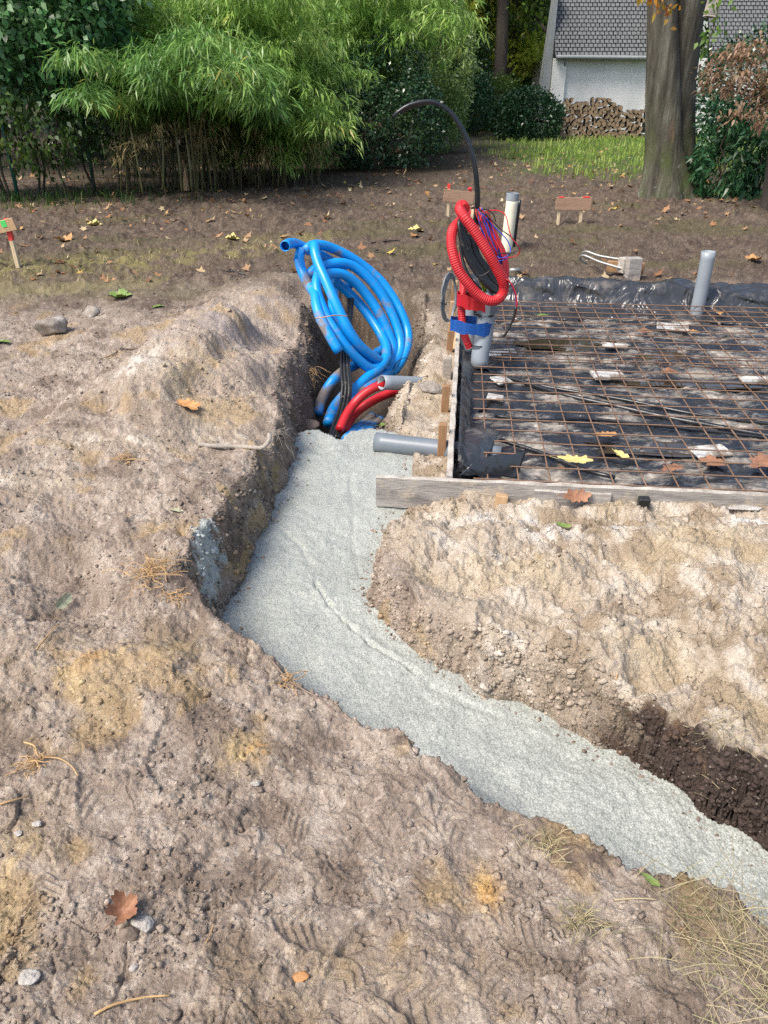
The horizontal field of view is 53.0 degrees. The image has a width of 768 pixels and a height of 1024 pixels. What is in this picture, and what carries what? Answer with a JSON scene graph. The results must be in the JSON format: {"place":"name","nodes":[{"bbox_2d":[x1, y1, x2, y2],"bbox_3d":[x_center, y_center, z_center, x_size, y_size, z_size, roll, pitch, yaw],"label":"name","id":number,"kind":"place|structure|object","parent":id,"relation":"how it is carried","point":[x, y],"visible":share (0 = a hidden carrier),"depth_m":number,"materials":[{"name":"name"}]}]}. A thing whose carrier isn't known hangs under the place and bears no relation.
{"place":"outdoors","nodes":[
{"label":"outdoors","id":0,"kind":"place"},
{"bbox_2d":[0,181,763,286],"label":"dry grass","id":1,"kind":"structure","parent":0,"point":[262,245],"depth_m":7.97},
{"bbox_2d":[0,96,767,1023],"bbox_3d":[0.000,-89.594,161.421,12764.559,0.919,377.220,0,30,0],"label":"ground","id":2,"kind":"structure","parent":0,"point":[70,844],"depth_m":2.61,"materials":[{"name":"soil"}]},
{"bbox_2d":[0,217,20,267],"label":"batter board","id":3,"kind":"object","parent":2,"relation":"on","point":[8,225],"visible":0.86,"depth_m":7.34,"materials":[{"name":"beige wood"}]},
{"bbox_2d":[3,748,55,779],"bbox_3d":[-0.952,0.677,2.075,0.113,0.043,0.103,6,30,10],"label":"root tangle","id":4,"kind":"object","parent":2,"relation":"on","point":[34,761],"visible":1,"depth_m":2.07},
{"bbox_2d":[18,969,40,985],"bbox_3d":[-0.737,0.965,1.596,0.047,0.016,0.034,0,30,0],"label":"stone","id":5,"kind":"object","parent":2,"relation":"on","point":[27,977],"visible":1,"depth_m":1.59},
{"bbox_2d":[33,316,67,335],"bbox_3d":[-2.380,-1.321,5.521,0.193,0.160,0.202,20,35,31],"label":"stone","id":6,"kind":"object","parent":2,"relation":"on","point":[51,326],"visible":0.88,"depth_m":5.47,"materials":[{"name":"stone"}]},
{"bbox_2d":[52,593,71,611],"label":"fallen leaf","id":7,"kind":"object","parent":2,"relation":"on","point":[64,600],"visible":1,"depth_m":2.81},
{"bbox_2d":[0,0,154,198],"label":"climbing shrub","id":8,"kind":"object","parent":2,"relation":"on","point":[20,59],"visible":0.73,"depth_m":10.69,"materials":[{"name":"green plant"}]},
{"bbox_2d":[0,109,208,200],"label":"wire fence","id":9,"kind":"object","parent":2,"relation":"on","point":[14,182],"visible":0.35,"depth_m":11.85,"materials":[{"name":"green metal"}]},
{"bbox_2d":[0,80,134,190],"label":"climbing shrub","id":10,"kind":"object","parent":9,"relation":"hanging from","point":[72,139],"visible":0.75,"depth_m":11.19,"materials":[{"name":"green plant"}]},
{"bbox_2d":[102,889,137,929],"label":"fallen leaf","id":11,"kind":"object","parent":2,"relation":"on","point":[123,908],"visible":1,"depth_m":1.72,"materials":[{"name":"plant"}]},
{"bbox_2d":[0,178,240,212],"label":"undergrowth","id":12,"kind":"object","parent":2,"relation":"on","point":[47,200],"visible":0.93,"depth_m":11.51,"materials":[{"name":"green plant"}]},
{"bbox_2d":[118,926,138,942],"bbox_3d":[-0.560,0.924,1.687,0.044,0.033,0.033,0,30,0],"label":"stone","id":13,"kind":"object","parent":2,"relation":"on","point":[128,933],"visible":1,"depth_m":1.68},
{"bbox_2d":[94,994,169,1015],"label":"twig","id":14,"kind":"object","parent":2,"relation":"on","point":[118,1003],"visible":1,"depth_m":1.57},
{"bbox_2d":[41,29,223,177],"bbox_3d":[-4.280,-7.371,13.834,3.784,2.639,1.530,-8,31,-15],"label":"thicket","id":15,"kind":"object","parent":2,"relation":"on","point":[98,120],"visible":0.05,"depth_m":13.98,"materials":[{"name":"green plant"}]},
{"bbox_2d":[127,114,143,193],"bbox_3d":[-3.710,-5.357,11.438,0.049,1.159,0.277,-17,34,-27],"label":"bamboo cane","id":16,"kind":"object","parent":2,"relation":"on","point":[136,156],"visible":0.89,"depth_m":11.37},
{"bbox_2d":[130,915,154,932],"bbox_3d":[-0.535,0.911,1.708,0.052,0.027,0.035,9,31,15],"label":"stone","id":17,"kind":"object","parent":2,"relation":"on","point":[144,924],"visible":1,"depth_m":1.70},
{"bbox_2d":[101,548,191,600],"bbox_3d":[-0.842,0.209,2.779,0.287,0.055,0.267,-22,36,-34],"label":"root tangle","id":18,"kind":"object","parent":2,"relation":"on","point":[148,569],"visible":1,"depth_m":2.77,"materials":[{"name":"plant"}]},
{"bbox_2d":[38,15,306,199],"bbox_3d":[-2.959,-5.669,11.008,3.996,2.345,4.103,0,30,0],"label":"bamboo clump","id":19,"kind":"object","parent":2,"relation":"on","point":[187,59],"visible":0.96,"depth_m":10.25,"materials":[{"name":"green plant"}]},
{"bbox_2d":[16,0,366,189],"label":"bamboo clump","id":20,"kind":"object","parent":2,"relation":"on","point":[278,18],"visible":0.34,"depth_m":11.90,"materials":[{"name":"green plant"}]},
{"bbox_2d":[92,118,337,194],"bbox_3d":[-2.615,-5.828,12.393,4.171,1.252,1.977,-17,34,-28],"label":"bamboo clump","id":21,"kind":"object","parent":2,"relation":"on","point":[209,140],"visible":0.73,"depth_m":12.23,"materials":[{"name":"green plant"}]},
{"bbox_2d":[198,432,271,449],"bbox_3d":[-0.718,-0.337,3.705,0.355,0.073,0.075,0,30,0],"label":"root","id":22,"kind":"object","parent":2,"relation":"on","point":[242,446],"visible":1,"depth_m":3.71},
{"bbox_2d":[181,39,363,172],"bbox_3d":[-2.060,-7.580,14.254,3.560,2.474,1.503,-5,30,-8],"label":"thicket","id":23,"kind":"object","parent":2,"relation":"on","point":[342,144],"visible":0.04,"depth_m":14.49,"materials":[{"name":"green plant"}]},
{"bbox_2d":[0,0,555,127],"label":"woodland","id":24,"kind":"object","parent":2,"relation":"on","point":[527,79],"visible":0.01,"depth_m":33.15,"materials":[{"name":"green plant"}]},
{"bbox_2d":[197,21,385,187],"bbox_3d":[-1.613,-6.600,12.626,3.338,2.367,3.721,0,30,0],"label":"bamboo clump","id":25,"kind":"object","parent":2,"relation":"on","point":[317,113],"visible":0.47,"depth_m":12.40,"materials":[{"name":"green plant"}]},
{"bbox_2d":[323,382,353,427],"bbox_3d":[-0.309,-0.724,5.122,0.118,0.175,0.453,10,31,17],"label":"blue pipe","id":26,"kind":"object","parent":2,"relation":"on","point":[330,414],"visible":0.56,"depth_m":5.03,"materials":[{"name":"plastic"}]},
{"bbox_2d":[280,238,412,416],"bbox_3d":[-0.319,-1.336,5.352,0.779,1.055,1.124,17,34,27],"label":"blue pipe coil","id":27,"kind":"object","parent":2,"relation":"on","point":[389,355],"visible":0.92,"depth_m":5.33,"materials":[{"name":"plastic"}]},
{"bbox_2d":[329,298,353,438],"bbox_3d":[-0.249,-0.993,5.134,0.111,0.570,1.222,2,30,4],"label":"black cable bundle","id":28,"kind":"object","parent":27,"relation":"attached to","point":[346,384],"visible":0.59,"depth_m":5.07,"materials":[{"name":"plastic"}]},
{"bbox_2d":[356,415,377,430],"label":"blue pipe","id":29,"kind":"object","parent":2,"relation":"on","point":[366,424],"visible":0.25,"depth_m":5.04,"materials":[{"name":"plastic"}]},
{"bbox_2d":[341,412,376,438],"bbox_3d":[-0.160,-0.552,5.034,0.080,0.163,0.627,7,30,13],"label":"blue pipe","id":30,"kind":"object","parent":29,"relation":"on","point":[365,419],"visible":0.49,"depth_m":5.02,"materials":[{"name":"plastic"}]},
{"bbox_2d":[341,390,400,434],"bbox_3d":[-0.095,-0.676,4.998,0.139,0.182,0.582,25,38,37],"label":"red conduit","id":31,"kind":"object","parent":30,"relation":"on","point":[368,403],"visible":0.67,"depth_m":4.99,"materials":[{"name":"plastic"}]},
{"bbox_2d":[0,143,755,281],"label":"leaf litter","id":32,"kind":"object","parent":2,"relation":"on","point":[371,255],"visible":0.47,"depth_m":10.98,"materials":[{"name":"plant"}]},
{"bbox_2d":[312,16,452,169],"bbox_3d":[-0.235,-8.066,14.976,3.229,2.694,2.417,0,30,0],"label":"glossy shrub","id":33,"kind":"object","parent":2,"relation":"on","point":[415,85],"visible":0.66,"depth_m":14.82,"materials":[{"name":"green plant"}]},
{"bbox_2d":[269,0,496,165],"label":"bamboo clump","id":34,"kind":"object","parent":2,"relation":"on","point":[369,14],"visible":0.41,"depth_m":14.74,"materials":[{"name":"green plant"}]},
{"bbox_2d":[377,375,422,389],"bbox_3d":[0.212,-0.831,5.004,0.558,0.216,0.097,-17,34,-27],"label":"drain pipe","id":35,"kind":"object","parent":2,"relation":"on","point":[394,382],"visible":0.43,"depth_m":4.88,"materials":[{"name":"grey plastic"}]},
{"bbox_2d":[336,381,384,432],"bbox_3d":[-0.153,-0.682,4.878,0.125,0.241,0.457,25,38,37],"label":"red conduit","id":36,"kind":"object","parent":35,"relation":"attached to","point":[359,398],"visible":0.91,"depth_m":4.86,"materials":[{"name":"plastic"}]},
{"bbox_2d":[359,0,486,153],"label":"pale shrub","id":37,"kind":"object","parent":2,"relation":"on","point":[458,102],"visible":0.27,"depth_m":17.89,"materials":[{"name":"green plant"}]},
{"bbox_2d":[417,380,441,393],"bbox_3d":[0.295,-0.782,4.851,0.192,0.090,0.139,0,30,0],"label":"stone","id":38,"kind":"object","parent":2,"relation":"on","point":[432,386],"visible":0.94,"depth_m":4.80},
{"bbox_2d":[437,422,446,456],"bbox_3d":[0.304,-0.224,4.175,0.056,0.552,0.047,3,30,5],"label":"stake","id":39,"kind":"object","parent":2,"relation":"on","point":[442,437],"visible":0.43,"depth_m":4.06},
{"bbox_2d":[441,384,449,412],"bbox_3d":[0.355,-0.497,4.616,0.062,0.552,0.042,3,30,5],"label":"stake","id":40,"kind":"object","parent":2,"relation":"on","point":[445,398],"visible":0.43,"depth_m":4.50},
{"bbox_2d":[442,356,451,379],"bbox_3d":[0.413,-0.765,5.149,0.057,0.553,0.052,3,30,5],"label":"stake","id":41,"kind":"object","parent":2,"relation":"on","point":[447,362],"visible":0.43,"depth_m":5.02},
{"bbox_2d":[408,25,494,119],"bbox_3d":[2.373,-15.022,26.581,3.472,3.288,2.217,0,30,0],"label":"woodland bush","id":42,"kind":"object","parent":2,"relation":"on","point":[488,63],"visible":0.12,"depth_m":26.02,"materials":[{"name":"green plant"}]},
{"bbox_2d":[448,301,455,329],"bbox_3d":[0.524,-1.391,6.088,0.074,0.553,0.048,3,30,5],"label":"stake","id":43,"kind":"object","parent":2,"relation":"on","point":[451,305],"visible":0.24,"depth_m":5.97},
{"bbox_2d":[440,272,456,321],"bbox_3d":[0.478,-1.581,5.681,0.057,0.372,0.286,11,31,19],"label":"grey cable loop","id":44,"kind":"object","parent":43,"relation":"hanging from","point":[448,276],"visible":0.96,"depth_m":5.63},
{"bbox_2d":[446,314,459,477],"bbox_3d":[0.488,-0.980,5.199,0.035,0.187,3.549,3,30,5],"label":"formwork board","id":45,"kind":"object","parent":2,"relation":"on","point":[450,462],"visible":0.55,"depth_m":4.31,"materials":[{"name":"wood"}]},
{"bbox_2d":[443,184,474,216],"bbox_3d":[0.983,-4.042,10.200,0.409,0.563,0.054,0,30,0],"label":"batter board","id":46,"kind":"object","parent":2,"relation":"on","point":[454,196],"visible":0.82,"depth_m":10.11,"materials":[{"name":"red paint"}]},
{"bbox_2d":[439,65,498,134],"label":"woodland bush","id":47,"kind":"object","parent":2,"relation":"on","point":[482,102],"visible":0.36,"depth_m":23.54,"materials":[{"name":"green plant"}]},
{"bbox_2d":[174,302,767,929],"bbox_3d":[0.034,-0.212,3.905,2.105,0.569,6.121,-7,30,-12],"label":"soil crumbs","id":48,"kind":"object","parent":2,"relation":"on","point":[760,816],"visible":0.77,"depth_m":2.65,"materials":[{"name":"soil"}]},
{"bbox_2d":[420,0,548,98],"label":"woodland tree","id":49,"kind":"object","parent":2,"relation":"on","point":[488,23],"visible":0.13,"depth_m":26.73,"materials":[{"name":"green plant"}]},
{"bbox_2d":[472,0,508,128],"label":"woodland tree","id":50,"kind":"object","parent":2,"relation":"on","point":[501,52],"visible":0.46,"depth_m":25.45,"materials":[{"name":"brown plant"}]},
{"bbox_2d":[465,68,521,130],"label":"woodland bush","id":51,"kind":"object","parent":2,"relation":"on","point":[501,86],"visible":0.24,"depth_m":25.15,"materials":[{"name":"green plant"}]},
{"bbox_2d":[220,428,767,925],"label":"poured concrete","id":52,"kind":"object","parent":2,"relation":"on","point":[298,606],"visible":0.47,"depth_m":2.74,"materials":[{"name":"concrete"}]},
{"bbox_2d":[373,432,502,460],"bbox_3d":[0.287,-0.340,4.155,0.692,0.108,0.108,8,30,13],"label":"drain pipe","id":53,"kind":"object","parent":52,"relation":"on","point":[397,444],"visible":0.62,"depth_m":4.15,"materials":[{"name":"grey plastic"}]},
{"bbox_2d":[224,428,765,866],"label":"soil crumbs","id":54,"kind":"object","parent":52,"relation":"on","point":[584,751],"visible":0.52,"depth_m":2.98,"materials":[{"name":"soil"}]},
{"bbox_2d":[443,0,545,114],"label":"woodland tree","id":55,"kind":"object","parent":2,"relation":"on","point":[529,50],"visible":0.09,"depth_m":26.94,"materials":[{"name":"green plant"}]},
{"bbox_2d":[501,200,517,251],"bbox_3d":[1.326,-3.009,8.190,0.154,0.616,0.124,0,30,0],"label":"standing pipe","id":56,"kind":"object","parent":2,"relation":"on","point":[511,210],"visible":0.74,"depth_m":8.11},
{"bbox_2d":[505,0,517,95],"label":"woodland tree","id":57,"kind":"object","parent":2,"relation":"on","point":[509,70],"visible":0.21,"depth_m":26.89,"materials":[{"name":"brown plant"}]},
{"bbox_2d":[472,0,554,113],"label":"woodland tree","id":58,"kind":"object","parent":2,"relation":"on","point":[518,19],"visible":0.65,"depth_m":25.79,"materials":[{"name":"green plant"}]},
{"bbox_2d":[488,82,569,140],"bbox_3d":[4.201,-11.565,22.285,2.363,1.529,2.088,0,30,0],"label":"laurel bush","id":59,"kind":"object","parent":2,"relation":"on","point":[526,124],"visible":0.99,"depth_m":21.94,"materials":[{"name":"green plant"}]},
{"bbox_2d":[508,812,591,862],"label":"dry grass","id":60,"kind":"structure","parent":2,"relation":"on","point":[552,844],"depth_m":1.91,"materials":[{"name":"plant"}]},
{"bbox_2d":[376,475,767,507],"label":"formwork board","id":61,"kind":"object","parent":2,"relation":"on","point":[398,491],"visible":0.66,"depth_m":3.60,"materials":[{"name":"wood"}]},
{"bbox_2d":[533,489,611,508],"bbox_3d":[0.871,-0.044,3.584,0.350,0.127,0.021,3,30,5],"label":"plank","id":62,"kind":"object","parent":61,"relation":"attached to","point":[594,498],"visible":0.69,"depth_m":3.56,"materials":[{"name":"wood"}]},
{"bbox_2d":[556,489,591,502],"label":"fallen leaf","id":63,"kind":"object","parent":62,"relation":"on","point":[577,495],"visible":1,"depth_m":3.54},
{"bbox_2d":[555,196,591,224],"bbox_3d":[2.316,-3.639,9.495,0.433,0.472,0.052,0,30,0],"label":"batter board","id":64,"kind":"object","parent":2,"relation":"on","point":[581,204],"visible":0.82,"depth_m":9.40,"materials":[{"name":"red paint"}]},
{"bbox_2d":[540,879,616,950],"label":"dry grass","id":65,"kind":"structure","parent":2,"relation":"on","point":[583,917],"depth_m":1.73,"materials":[{"name":"plant"}]},
{"bbox_2d":[438,2,758,103],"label":"woodland","id":66,"kind":"object","parent":2,"relation":"on","point":[701,51],"depth_m":32.98,"materials":[{"name":"green plant"}]},
{"bbox_2d":[454,309,767,492],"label":"plastic film","id":67,"kind":"object","parent":2,"relation":"on","point":[666,480],"visible":0.49,"depth_m":4.75,"materials":[{"name":"plastic"}]},
{"bbox_2d":[458,349,501,478],"bbox_3d":[0.555,-0.628,4.539,0.234,0.140,1.760,2,30,4],"label":"plastic film","id":68,"kind":"object","parent":67,"relation":"on","point":[468,403],"visible":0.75,"depth_m":4.69,"materials":[{"name":"plastic"}]},
{"bbox_2d":[458,427,499,471],"bbox_3d":[0.497,-0.322,4.000,0.223,0.069,0.479,3,30,5],"label":"plastic flap","id":69,"kind":"object","parent":68,"relation":"on","point":[479,442],"visible":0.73,"depth_m":4.02,"materials":[{"name":"plastic"}]},
{"bbox_2d":[471,288,498,368],"bbox_3d":[0.673,-1.216,5.135,0.175,0.524,0.190,0,30,0],"label":"riser pipe","id":70,"kind":"object","parent":68,"relation":"on","point":[481,346],"visible":0.67,"depth_m":5.13,"materials":[{"name":"grey plastic"}]},
{"bbox_2d":[450,316,491,336],"bbox_3d":[0.583,-1.241,5.136,0.283,0.120,0.160,0,30,0],"label":"blue tape","id":71,"kind":"object","parent":70,"relation":"attached to","point":[470,326],"visible":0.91,"depth_m":5.08,"materials":[{"name":"plastic"}]},
{"bbox_2d":[446,199,508,348],"bbox_3d":[0.609,-1.555,5.055,0.442,0.940,0.498,0,30,0],"label":"red conduit coil","id":72,"kind":"object","parent":70,"relation":"on","point":[463,214],"visible":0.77,"depth_m":4.82,"materials":[{"name":"plastic"}]},
{"bbox_2d":[457,290,485,312],"bbox_3d":[0.609,-1.389,5.089,0.257,0.140,0.153,0,30,0],"label":"red tape","id":73,"kind":"object","parent":72,"relation":"attached to","point":[468,301],"visible":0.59,"depth_m":5.03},
{"bbox_2d":[457,218,498,293],"bbox_3d":[0.610,-1.641,4.957,0.312,0.512,0.243,9,31,15],"label":"black cable coil","id":74,"kind":"object","parent":72,"relation":"hanging from","point":[479,266],"visible":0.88,"depth_m":4.93,"materials":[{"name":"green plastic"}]},
{"bbox_2d":[475,207,519,336],"bbox_3d":[0.755,-1.554,4.986,0.355,0.769,0.202,25,38,36],"label":"wire coil","id":75,"kind":"object","parent":72,"relation":"attached to","point":[481,215],"visible":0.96,"depth_m":4.90,"materials":[{"name":"plastic"}]},
{"bbox_2d":[392,99,477,222],"bbox_3d":[0.321,-2.114,4.756,0.549,0.771,0.023,0,30,0],"label":"black pipe","id":76,"kind":"object","parent":75,"relation":"attached to","point":[437,103],"visible":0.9,"depth_m":4.63,"materials":[{"name":"plastic"}]},
{"bbox_2d":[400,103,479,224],"bbox_3d":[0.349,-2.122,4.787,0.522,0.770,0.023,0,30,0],"label":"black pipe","id":77,"kind":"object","parent":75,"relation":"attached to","point":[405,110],"visible":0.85,"depth_m":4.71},
{"bbox_2d":[460,452,525,477],"bbox_3d":[0.544,-0.209,3.780,0.418,0.142,0.048,-16,33,-25],"label":"plastic flap","id":78,"kind":"object","parent":67,"relation":"on","point":[496,465],"visible":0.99,"depth_m":3.78,"materials":[{"name":"plastic"}]},
{"bbox_2d":[499,438,615,479],"bbox_3d":[0.895,-0.282,4.054,0.693,0.024,0.050,24,37,36],"label":"hose","id":79,"kind":"object","parent":67,"relation":"on","point":[562,461],"visible":0.81,"depth_m":4.02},
{"bbox_2d":[511,337,616,351],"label":"puddle","id":80,"kind":"object","parent":67,"relation":"on","point":[559,342],"visible":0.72,"depth_m":5.85,"materials":[{"name":"brown liquid"}]},
{"bbox_2d":[590,369,625,379],"bbox_3d":[1.486,-0.911,5.115,0.212,0.045,0.122,-3,30,-6],"label":"spacer tile","id":81,"kind":"object","parent":67,"relation":"on","point":[606,374],"visible":0.72,"depth_m":5.08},
{"bbox_2d":[467,273,767,325],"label":"plastic film","id":82,"kind":"object","parent":67,"relation":"on","point":[607,291],"visible":0.76,"depth_m":6.54,"materials":[{"name":"plastic"}]},
{"bbox_2d":[473,352,767,491],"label":"rebar mesh","id":83,"kind":"object","parent":67,"relation":"on","point":[640,414],"visible":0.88,"depth_m":4.41,"materials":[{"name":"metal"}]},
{"bbox_2d":[550,454,592,462],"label":"fallen leaf","id":84,"kind":"object","parent":83,"relation":"on","point":[575,458],"visible":1,"depth_m":3.85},
{"bbox_2d":[749,452,767,467],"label":"fallen leaf","id":85,"kind":"object","parent":83,"relation":"on","point":[761,459],"visible":1,"depth_m":3.88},
{"bbox_2d":[484,369,767,435],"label":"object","id":86,"kind":"object","parent":67,"relation":"on","point":[628,408],"visible":0.72,"depth_m":4.62,"materials":[{"name":"metal"}]},
{"bbox_2d":[489,301,767,368],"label":"rebar mesh","id":87,"kind":"object","parent":67,"relation":"on","point":[593,346],"visible":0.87,"depth_m":5.73,"materials":[{"name":"metal"}]},
{"bbox_2d":[492,372,767,424],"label":"rebar","id":88,"kind":"object","parent":67,"relation":"on","point":[666,408],"visible":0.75,"depth_m":4.67,"materials":[{"name":"metal"}]},
{"bbox_2d":[495,414,767,438],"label":"rebar","id":89,"kind":"object","parent":67,"relation":"on","point":[631,422],"visible":0.8,"depth_m":4.46,"materials":[{"name":"metal"}]},
{"bbox_2d":[586,441,695,456],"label":"puddle","id":90,"kind":"object","parent":67,"relation":"on","point":[609,450],"visible":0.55,"depth_m":4.19,"materials":[{"name":"brown liquid"}]},
{"bbox_2d":[635,351,721,361],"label":"puddle","id":91,"kind":"object","parent":67,"relation":"on","point":[670,353],"visible":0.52,"depth_m":5.58,"materials":[{"name":"brown liquid"}]},
{"bbox_2d":[612,379,767,388],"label":"puddle","id":92,"kind":"object","parent":67,"relation":"on","point":[710,385],"visible":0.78,"depth_m":5.08,"materials":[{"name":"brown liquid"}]},
{"bbox_2d":[690,250,715,316],"bbox_3d":[2.623,-1.846,6.362,0.114,0.594,0.110,0,30,0],"label":"standing pipe","id":93,"kind":"object","parent":67,"relation":"on","point":[704,273],"visible":0.8,"depth_m":6.29,"materials":[{"name":"grey plastic"}]},
{"bbox_2d":[688,444,733,457],"bbox_3d":[1.728,-0.322,4.078,0.204,0.019,0.122,-5,30,-9],"label":"spacer tile","id":94,"kind":"object","parent":67,"relation":"on","point":[698,454],"visible":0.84,"depth_m":4.06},
{"bbox_2d":[738,375,767,382],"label":"spacer tile","id":95,"kind":"object","parent":67,"relation":"on","point":[751,379],"visible":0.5,"depth_m":5.03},
{"bbox_2d":[579,250,644,280],"bbox_3d":[2.114,-2.325,7.219,0.665,0.203,0.267,22,36,34],"label":"formwork clamp","id":96,"kind":"object","parent":2,"relation":"on","point":[631,268],"visible":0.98,"depth_m":7.07,"materials":[{"name":"grey metal"}]},
{"bbox_2d":[532,0,767,135],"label":"white brick house","id":97,"kind":"structure","parent":2,"relation":"on","point":[600,48],"depth_m":23.06,"materials":[{"name":"grey paint"}]},
{"bbox_2d":[636,0,706,199],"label":"beech tree","id":98,"kind":"object","parent":2,"relation":"on","point":[672,59],"visible":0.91,"depth_m":11.35,"materials":[{"name":"brown plant"}]},
{"bbox_2d":[637,0,680,30],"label":"leafy sprig","id":99,"kind":"object","parent":98,"relation":"hanging from","point":[668,12],"visible":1,"depth_m":9.23,"materials":[{"name":"orange plant"}]},
{"bbox_2d":[691,123,722,195],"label":"ivy","id":100,"kind":"object","parent":98,"relation":"attached to","point":[705,130],"visible":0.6,"depth_m":11.66,"materials":[{"name":"green plant"}]},
{"bbox_2d":[694,0,736,60],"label":"leafy sprig","id":101,"kind":"object","parent":98,"relation":"hanging from","point":[713,33],"visible":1,"depth_m":9.99,"materials":[{"name":"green plant"}]},
{"bbox_2d":[599,836,767,1023],"bbox_3d":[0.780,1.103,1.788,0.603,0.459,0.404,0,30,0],"label":"dry grass","id":102,"kind":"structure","parent":2,"relation":"on","point":[741,912],"depth_m":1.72,"materials":[{"name":"plant"}]},
{"bbox_2d":[675,712,765,798],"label":"dry grass","id":103,"kind":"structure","parent":2,"relation":"on","point":[721,738],"depth_m":2.21,"materials":[{"name":"plant"}]},
{"bbox_2d":[685,83,767,198],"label":"rhododendron","id":104,"kind":"object","parent":2,"relation":"on","point":[728,133],"visible":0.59,"depth_m":11.60,"materials":[{"name":"green plant"}]},
{"bbox_2d":[689,30,767,209],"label":"maple tree","id":105,"kind":"object","parent":2,"relation":"on","point":[747,74],"visible":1,"depth_m":9.95,"materials":[{"name":"brown plant"}]},
{"bbox_2d":[696,17,767,173],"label":"ivy shrub","id":106,"kind":"object","parent":2,"relation":"on","point":[699,95],"visible":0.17,"depth_m":15.16,"materials":[{"name":"plant"}]},
{"bbox_2d":[720,112,767,200],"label":"rhododendron","id":107,"kind":"object","parent":2,"relation":"on","point":[740,181],"visible":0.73,"depth_m":11.45,"materials":[{"name":"green plant"}]},
{"bbox_2d":[470,133,766,182],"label":"grass","id":108,"kind":"structure","parent":0,"point":[578,149],"depth_m":18.31,"materials":[{"name":"plant"}]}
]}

